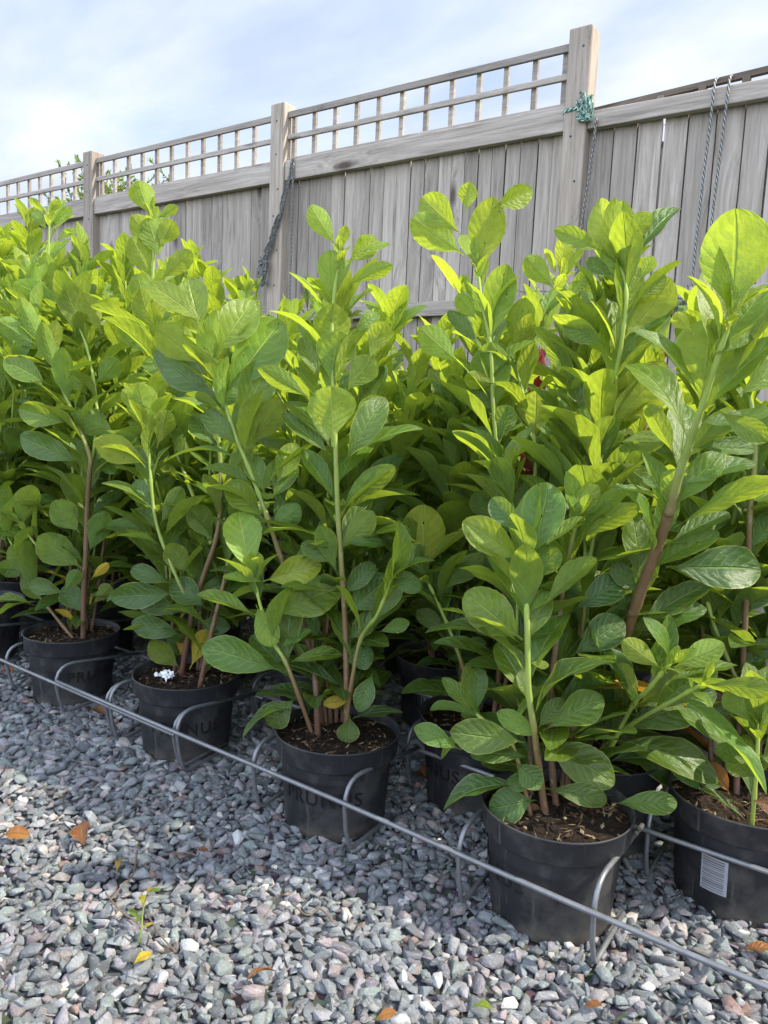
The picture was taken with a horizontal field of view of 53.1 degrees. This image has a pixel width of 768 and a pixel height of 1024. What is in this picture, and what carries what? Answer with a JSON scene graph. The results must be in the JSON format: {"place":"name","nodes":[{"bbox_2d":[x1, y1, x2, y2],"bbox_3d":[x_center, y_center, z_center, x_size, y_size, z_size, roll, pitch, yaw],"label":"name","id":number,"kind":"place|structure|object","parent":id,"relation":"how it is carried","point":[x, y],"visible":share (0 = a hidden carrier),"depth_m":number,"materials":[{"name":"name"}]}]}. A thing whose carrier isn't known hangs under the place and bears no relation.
{"place":"outdoors","nodes":[
{"label":"outdoors","id":0,"kind":"place"},
{"bbox_2d":[0,539,767,1023],"bbox_3d":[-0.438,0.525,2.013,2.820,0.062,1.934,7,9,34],"label":"gravel","id":1,"kind":"structure","parent":0,"point":[46,751],"depth_m":1.23,"materials":[{"name":"grey gravel"}]},
{"bbox_2d":[0,665,13,671],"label":"fallen leaf","id":2,"kind":"object","parent":1,"relation":"on","point":[11,668],"visible":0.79,"depth_m":2.19,"materials":[{"name":"brown plant"}]},
{"bbox_2d":[0,222,17,288],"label":"potted laurel","id":3,"kind":"object","parent":1,"relation":"on","point":[4,230],"visible":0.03,"depth_m":2.84,"materials":[{"name":"green plant"}]},
{"bbox_2d":[4,825,29,838],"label":"fallen leaf","id":4,"kind":"object","parent":1,"relation":"on","point":[17,832],"visible":1,"depth_m":1.37,"materials":[{"name":"orange plant"}]},
{"bbox_2d":[0,246,52,658],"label":"potted laurel","id":5,"kind":"object","parent":1,"relation":"on","point":[12,391],"visible":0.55,"depth_m":2.29,"materials":[{"name":"green plant"}]},
{"bbox_2d":[0,197,68,629],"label":"potted laurel","id":6,"kind":"object","parent":1,"relation":"on","point":[31,235],"visible":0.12,"depth_m":2.50,"materials":[{"name":"green plant"}]},
{"bbox_2d":[5,229,118,587],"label":"potted laurel","id":7,"kind":"object","parent":1,"relation":"on","point":[99,282],"visible":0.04,"depth_m":2.91,"materials":[{"name":"green plant"}]},
{"bbox_2d":[0,197,158,707],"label":"potted laurel","id":8,"kind":"object","parent":1,"relation":"on","point":[52,648],"visible":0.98,"depth_m":2.02,"materials":[{"name":"green plant"}]},
{"bbox_2d":[40,241,118,568],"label":"potted laurel","id":9,"kind":"object","parent":1,"relation":"on","point":[60,256],"visible":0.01,"depth_m":3.19,"materials":[{"name":"green plant"}]},
{"bbox_2d":[70,821,89,847],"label":"fallen leaf","id":10,"kind":"object","parent":1,"relation":"on","point":[79,832],"visible":1,"depth_m":1.39,"materials":[{"name":"brown plant"}]},
{"bbox_2d":[0,266,174,658],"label":"potted laurel","id":11,"kind":"object","parent":1,"relation":"on","point":[125,639],"visible":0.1,"depth_m":2.33,"materials":[{"name":"green plant"}]},
{"bbox_2d":[88,705,104,713],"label":"fallen leaf","id":12,"kind":"object","parent":1,"relation":"on","point":[99,709],"visible":0.94,"depth_m":1.91,"materials":[{"name":"brown plant"}]},
{"bbox_2d":[43,154,168,204],"bbox_3d":[-3.611,-2.509,9.818,1.402,3.772,1.503,5,8,22],"label":"garden tree","id":13,"kind":"object","parent":1,"relation":"on","point":[80,194],"visible":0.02,"depth_m":9.37,"materials":[{"name":"green plant"}]},
{"bbox_2d":[92,268,139,550],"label":"potted laurel","id":14,"kind":"object","parent":1,"relation":"on","point":[95,272],"depth_m":3.58,"materials":[{"name":"green plant"}]},
{"bbox_2d":[66,157,168,201],"bbox_3d":[-2.541,-2.354,9.108,2.191,3.736,2.668,0,8,-18],"label":"garden tree","id":15,"kind":"object","parent":1,"relation":"on","point":[108,190],"visible":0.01,"depth_m":8.84,"materials":[{"name":"green plant"}]},
{"bbox_2d":[115,858,124,873],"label":"fallen leaf","id":16,"kind":"object","parent":1,"relation":"on","point":[117,863],"visible":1,"depth_m":1.29,"materials":[{"name":"plant"}]},
{"bbox_2d":[105,892,135,921],"bbox_3d":[-0.413,0.613,1.192,0.096,0.006,0.010,9,10,43],"label":"dry twig","id":17,"kind":"object","parent":1,"relation":"on","point":[120,910],"visible":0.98,"depth_m":1.18,"materials":[{"name":"brown wood"}]},
{"bbox_2d":[108,851,137,902],"bbox_3d":[-0.424,0.602,1.271,0.016,0.006,0.136,2,7,0],"label":"dry twig","id":18,"kind":"object","parent":1,"relation":"on","point":[121,886],"visible":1,"depth_m":1.26,"materials":[{"name":"brown wood"}]},
{"bbox_2d":[59,268,192,615],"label":"potted laurel","id":19,"kind":"object","parent":1,"relation":"on","point":[121,582],"visible":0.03,"depth_m":2.72,"materials":[{"name":"green plant"}]},
{"bbox_2d":[0,588,274,766],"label":"wire pot rack","id":20,"kind":"object","parent":1,"relation":"on","point":[125,653],"visible":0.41,"depth_m":1.92,"materials":[{"name":"grey metal"}]},
{"bbox_2d":[134,951,151,963],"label":"fallen leaf","id":21,"kind":"object","parent":1,"relation":"on","point":[143,955],"visible":1,"depth_m":1.08,"materials":[{"name":"yellow plant"}]},
{"bbox_2d":[128,887,160,943],"bbox_3d":[-0.357,0.597,1.135,0.047,0.089,0.037,7,9,34],"label":"weed seedling","id":22,"kind":"object","parent":1,"relation":"on","point":[142,900],"visible":1,"depth_m":1.14,"materials":[{"name":"green plant"}]},
{"bbox_2d":[145,911,176,952],"bbox_3d":[-0.335,0.622,1.141,0.008,0.006,0.110,-3,9,-39],"label":"dry twig","id":23,"kind":"object","parent":1,"relation":"on","point":[163,938],"visible":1,"depth_m":1.13,"materials":[{"name":"brown wood"}]},
{"bbox_2d":[157,259,175,283],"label":"potted laurel","id":24,"kind":"object","parent":1,"relation":"on","point":[163,264],"depth_m":3.46,"materials":[{"name":"green plant"}]},
{"bbox_2d":[134,238,217,577],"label":"potted laurel","id":25,"kind":"object","parent":1,"relation":"on","point":[190,272],"visible":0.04,"depth_m":3.06,"materials":[{"name":"green plant"}]},
{"bbox_2d":[94,308,265,653],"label":"potted laurel","id":26,"kind":"object","parent":1,"relation":"on","point":[232,630],"visible":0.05,"depth_m":2.14,"materials":[{"name":"green plant"}]},
{"bbox_2d":[163,852,198,856],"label":"dry twig","id":27,"kind":"object","parent":1,"relation":"on","point":[181,852],"visible":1,"depth_m":1.34,"materials":[{"name":"wood"}]},
{"bbox_2d":[91,180,287,762],"bbox_3d":[-0.469,-0.123,1.819,0.594,1.341,0.414,5,8,16],"label":"potted laurel","id":28,"kind":"object","parent":1,"relation":"on","point":[186,538],"visible":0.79,"depth_m":1.75,"materials":[{"name":"green plant"}]},
{"bbox_2d":[154,670,174,680],"bbox_3d":[-0.499,0.370,1.749,0.049,0.018,0.034,7,9,34],"label":"paper scrap","id":29,"kind":"object","parent":28,"relation":"on","point":[165,674],"visible":1,"depth_m":1.74,"materials":[{"name":"white paper"}]},
{"bbox_2d":[121,258,274,636],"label":"potted laurel","id":30,"kind":"object","parent":1,"relation":"on","point":[211,275],"visible":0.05,"depth_m":2.45,"materials":[{"name":"green plant"}]},
{"bbox_2d":[196,846,207,851],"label":"fallen leaf","id":31,"kind":"object","parent":1,"relation":"on","point":[203,848],"visible":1,"depth_m":1.35,"materials":[{"name":"brown plant"}]},
{"bbox_2d":[223,276,271,315],"bbox_3d":[-0.750,-0.537,4.240,0.393,1.523,0.389,7,9,34],"label":"laurel bush","id":32,"kind":"object","parent":1,"relation":"on","point":[256,284],"visible":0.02,"depth_m":4.21,"materials":[{"name":"green plant"}]},
{"bbox_2d":[223,266,289,583],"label":"potted laurel","id":33,"kind":"object","parent":1,"relation":"on","point":[238,287],"visible":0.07,"depth_m":3.45,"materials":[{"name":"green plant"}]},
{"bbox_2d":[245,490,269,603],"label":"potted laurel","id":34,"kind":"object","parent":1,"relation":"on","point":[249,601],"depth_m":3.16,"materials":[{"name":"green plant"}]},
{"bbox_2d":[241,967,274,988],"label":"fallen leaf","id":35,"kind":"object","parent":1,"relation":"on","point":[255,970],"visible":1,"depth_m":1.06,"materials":[{"name":"brown plant"}]},
{"bbox_2d":[241,362,279,621],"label":"potted laurel","id":36,"kind":"object","parent":1,"relation":"on","point":[274,395],"depth_m":2.85,"materials":[{"name":"green plant"}]},
{"bbox_2d":[224,279,304,568],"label":"potted laurel","id":37,"kind":"object","parent":1,"relation":"on","point":[301,303],"visible":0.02,"depth_m":3.72,"materials":[{"name":"green plant"}]},
{"bbox_2d":[148,204,434,843],"bbox_3d":[-0.195,0.016,1.537,0.558,1.162,0.442,2,7,-2],"label":"potted laurel","id":38,"kind":"object","parent":1,"relation":"on","point":[331,740],"visible":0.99,"depth_m":1.48,"materials":[{"name":"green plant"}]},
{"bbox_2d":[258,372,344,584],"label":"potted laurel","id":39,"kind":"object","parent":1,"relation":"on","point":[262,449],"visible":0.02,"depth_m":2.57,"materials":[{"name":"green plant"}]},
{"bbox_2d":[291,902,333,921],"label":"dry twig","id":40,"kind":"object","parent":1,"relation":"on","point":[302,912],"visible":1,"depth_m":1.20,"materials":[{"name":"wood"}]},
{"bbox_2d":[222,298,412,644],"bbox_3d":[-0.155,-0.040,2.186,0.562,1.111,0.454,7,9,34],"label":"potted laurel","id":41,"kind":"object","parent":1,"relation":"on","point":[291,324],"visible":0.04,"depth_m":2.16,"materials":[{"name":"green plant"}]},
{"bbox_2d":[301,273,361,365],"bbox_3d":[-0.324,-0.504,4.162,0.423,1.515,0.265,0,8,-19],"label":"laurel bush","id":42,"kind":"object","parent":1,"relation":"on","point":[306,296],"visible":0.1,"depth_m":4.06,"materials":[{"name":"green plant"}]},
{"bbox_2d":[263,283,460,710],"bbox_3d":[-0.056,0.017,1.844,0.514,1.094,0.438,7,9,34],"label":"potted laurel","id":43,"kind":"object","parent":1,"relation":"on","point":[398,392],"visible":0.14,"depth_m":1.76,"materials":[{"name":"green plant"}]},
{"bbox_2d":[0,24,767,613],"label":"wooden fence","id":44,"kind":"object","parent":1,"relation":"on","point":[378,188],"visible":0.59,"depth_m":3.91,"materials":[{"name":"grey wood"}]},
{"bbox_2d":[256,159,292,286],"bbox_3d":[-0.643,-1.681,4.491,0.234,0.711,0.046,7,9,31],"label":"netting bundle","id":45,"kind":"object","parent":44,"relation":"hanging from","point":[263,265],"visible":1,"depth_m":4.51,"materials":[{"name":"fabric"}]},
{"bbox_2d":[289,158,294,300],"bbox_3d":[-0.542,-1.498,4.474,0.014,1.075,0.012,7,9,34],"label":"hanging rope","id":46,"kind":"object","parent":44,"relation":"hanging from","point":[291,229],"visible":0.69,"depth_m":4.45,"materials":[{"name":"grey fabric"}]},
{"bbox_2d":[563,92,593,122],"bbox_3d":[0.885,-1.817,3.484,0.151,0.132,0.105,7,9,34],"label":"tied rope","id":47,"kind":"object","parent":44,"relation":"attached to","point":[585,107],"visible":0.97,"depth_m":3.43,"materials":[{"name":"teal fabric"}]},
{"bbox_2d":[576,118,597,274],"bbox_3d":[0.913,-1.294,3.497,0.049,0.936,0.017,7,9,34],"label":"hanging rope","id":48,"kind":"object","parent":44,"relation":"hanging from","point":[588,180],"visible":0.58,"depth_m":3.46,"materials":[{"name":"grey fabric"}]},
{"bbox_2d":[673,285,688,312],"bbox_3d":[1.267,-0.884,3.235,0.104,0.146,0.043,7,9,34],"label":"tangled cord","id":49,"kind":"object","parent":44,"relation":"attached to","point":[682,300],"visible":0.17,"depth_m":3.24,"materials":[{"name":"fabric"}]},
{"bbox_2d":[691,77,718,286],"bbox_3d":[1.353,-1.297,3.252,0.035,1.059,0.123,7,9,34],"label":"hanging rope","id":50,"kind":"object","parent":44,"relation":"hanging from","point":[703,174],"visible":0.81,"depth_m":3.21,"materials":[{"name":"grey fabric"}]},
{"bbox_2d":[710,74,732,226],"bbox_3d":[1.399,-1.290,3.221,0.034,1.059,0.123,7,9,34],"label":"hanging rope","id":51,"kind":"object","parent":44,"relation":"hanging from","point":[721,146],"visible":0.62,"depth_m":3.16,"materials":[{"name":"grey fabric"}]},
{"bbox_2d":[373,1008,395,1021],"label":"fallen leaf","id":52,"kind":"object","parent":1,"relation":"on","point":[387,1013],"visible":1,"depth_m":1.00,"materials":[{"name":"orange plant"}]},
{"bbox_2d":[367,365,425,675],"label":"potted laurel","id":53,"kind":"object","parent":1,"relation":"on","point":[390,663],"visible":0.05,"depth_m":2.33,"materials":[{"name":"green plant"}]},
{"bbox_2d":[364,395,430,631],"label":"potted laurel","id":54,"kind":"object","parent":1,"relation":"on","point":[378,629],"depth_m":2.67,"materials":[{"name":"green plant"}]},
{"bbox_2d":[55,637,767,990],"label":"wire pot rack","id":55,"kind":"object","parent":1,"relation":"on","point":[591,911],"visible":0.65,"depth_m":1.30,"materials":[{"name":"grey metal"}]},
{"bbox_2d":[415,767,426,778],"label":"fallen leaf","id":56,"kind":"object","parent":1,"relation":"on","point":[421,771],"visible":0.77,"depth_m":1.66,"materials":[{"name":"brown plant"}]},
{"bbox_2d":[379,303,537,725],"bbox_3d":[0.174,0.024,1.931,0.467,1.076,0.393,-3,9,-38],"label":"potted laurel","id":57,"kind":"object","parent":1,"relation":"on","point":[406,663],"visible":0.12,"depth_m":1.91,"materials":[{"name":"green plant"}]},
{"bbox_2d":[470,1000,491,1009],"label":"fallen leaf","id":58,"kind":"object","parent":1,"relation":"on","point":[484,1004],"visible":1,"depth_m":1.02,"materials":[{"name":"green plant"}]},
{"bbox_2d":[376,182,593,820],"bbox_3d":[0.219,-0.016,1.625,0.436,1.237,0.403,4,8,14],"label":"potted laurel","id":59,"kind":"object","parent":1,"relation":"on","point":[493,381],"visible":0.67,"depth_m":1.51,"materials":[{"name":"green plant"}]},
{"bbox_2d":[515,377,542,470],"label":"potted laurel","id":60,"kind":"object","parent":1,"relation":"on","point":[531,381],"depth_m":2.22,"materials":[{"name":"green plant"}]},
{"bbox_2d":[508,364,558,684],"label":"potted laurel","id":61,"kind":"object","parent":1,"relation":"on","point":[551,366],"depth_m":1.94,"materials":[{"name":"green plant"}]},
{"bbox_2d":[414,200,686,946],"bbox_3d":[0.289,0.077,1.270,0.465,1.148,0.392,2,7,-3],"label":"potted laurel","id":62,"kind":"object","parent":1,"relation":"on","point":[565,831],"visible":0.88,"depth_m":1.22,"materials":[{"name":"green plant"}]},
{"bbox_2d":[520,434,629,529],"bbox_3d":[0.449,0.214,1.706,0.298,0.782,0.292,7,9,34],"label":"red leaf shrub","id":63,"kind":"object","parent":1,"relation":"on","point":[528,465],"visible":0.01,"depth_m":1.67,"materials":[{"name":"green plant"}]},
{"bbox_2d":[515,348,667,679],"bbox_3d":[0.494,0.057,1.971,0.437,1.029,0.342,1,7,-13],"label":"red leaf shrub","id":64,"kind":"object","parent":1,"relation":"on","point":[538,381],"visible":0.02,"depth_m":1.97,"materials":[{"name":"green plant"}]},
{"bbox_2d":[582,999,601,1007],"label":"fallen leaf","id":65,"kind":"object","parent":1,"relation":"on","point":[593,1003],"visible":1,"depth_m":1.03,"materials":[{"name":"orange plant"}]},
{"bbox_2d":[506,288,714,728],"bbox_3d":[0.501,0.056,1.736,0.469,1.090,0.529,7,9,34],"label":"potted laurel","id":66,"kind":"object","parent":1,"relation":"on","point":[539,370],"visible":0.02,"depth_m":1.63,"materials":[{"name":"green plant"}]},
{"bbox_2d":[500,197,767,863],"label":"potted laurel","id":67,"kind":"object","parent":1,"relation":"on","point":[718,350],"visible":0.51,"depth_m":1.18,"materials":[{"name":"green plant"}]},
{"bbox_2d":[634,375,689,680],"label":"potted laurel","id":68,"kind":"object","parent":1,"relation":"on","point":[640,675],"depth_m":2.16,"materials":[{"name":"green plant"}]},
{"bbox_2d":[655,376,722,627],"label":"potted laurel","id":69,"kind":"object","parent":1,"relation":"on","point":[681,383],"visible":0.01,"depth_m":2.71,"materials":[{"name":"green plant"}]},
{"bbox_2d":[638,285,767,928],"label":"potted laurel","id":70,"kind":"object","parent":1,"relation":"on","point":[727,814],"visible":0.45,"depth_m":1.29,"materials":[{"name":"green plant"}]},
{"bbox_2d":[642,385,767,758],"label":"potted laurel","id":71,"kind":"object","parent":1,"relation":"on","point":[670,578],"visible":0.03,"depth_m":1.79,"materials":[{"name":"green plant"}]},
{"bbox_2d":[686,389,767,677],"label":"potted laurel","id":72,"kind":"object","parent":1,"relation":"on","point":[763,403],"visible":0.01,"depth_m":2.28,"materials":[{"name":"green plant"}]},
{"bbox_2d":[740,941,767,951],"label":"fallen leaf","id":73,"kind":"object","parent":1,"relation":"on","point":[759,945],"visible":1,"depth_m":1.15,"materials":[{"name":"brown plant"}]},
{"bbox_2d":[761,743,767,768],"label":"potted laurel","id":74,"kind":"object","parent":1,"relation":"on","point":[763,748],"visible":0.01,"depth_m":1.53,"materials":[{"name":"green plant"}]},
{"bbox_2d":[0,0,767,214],"label":"sky","id":75,"kind":"structure","parent":0,"point":[106,77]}
]}

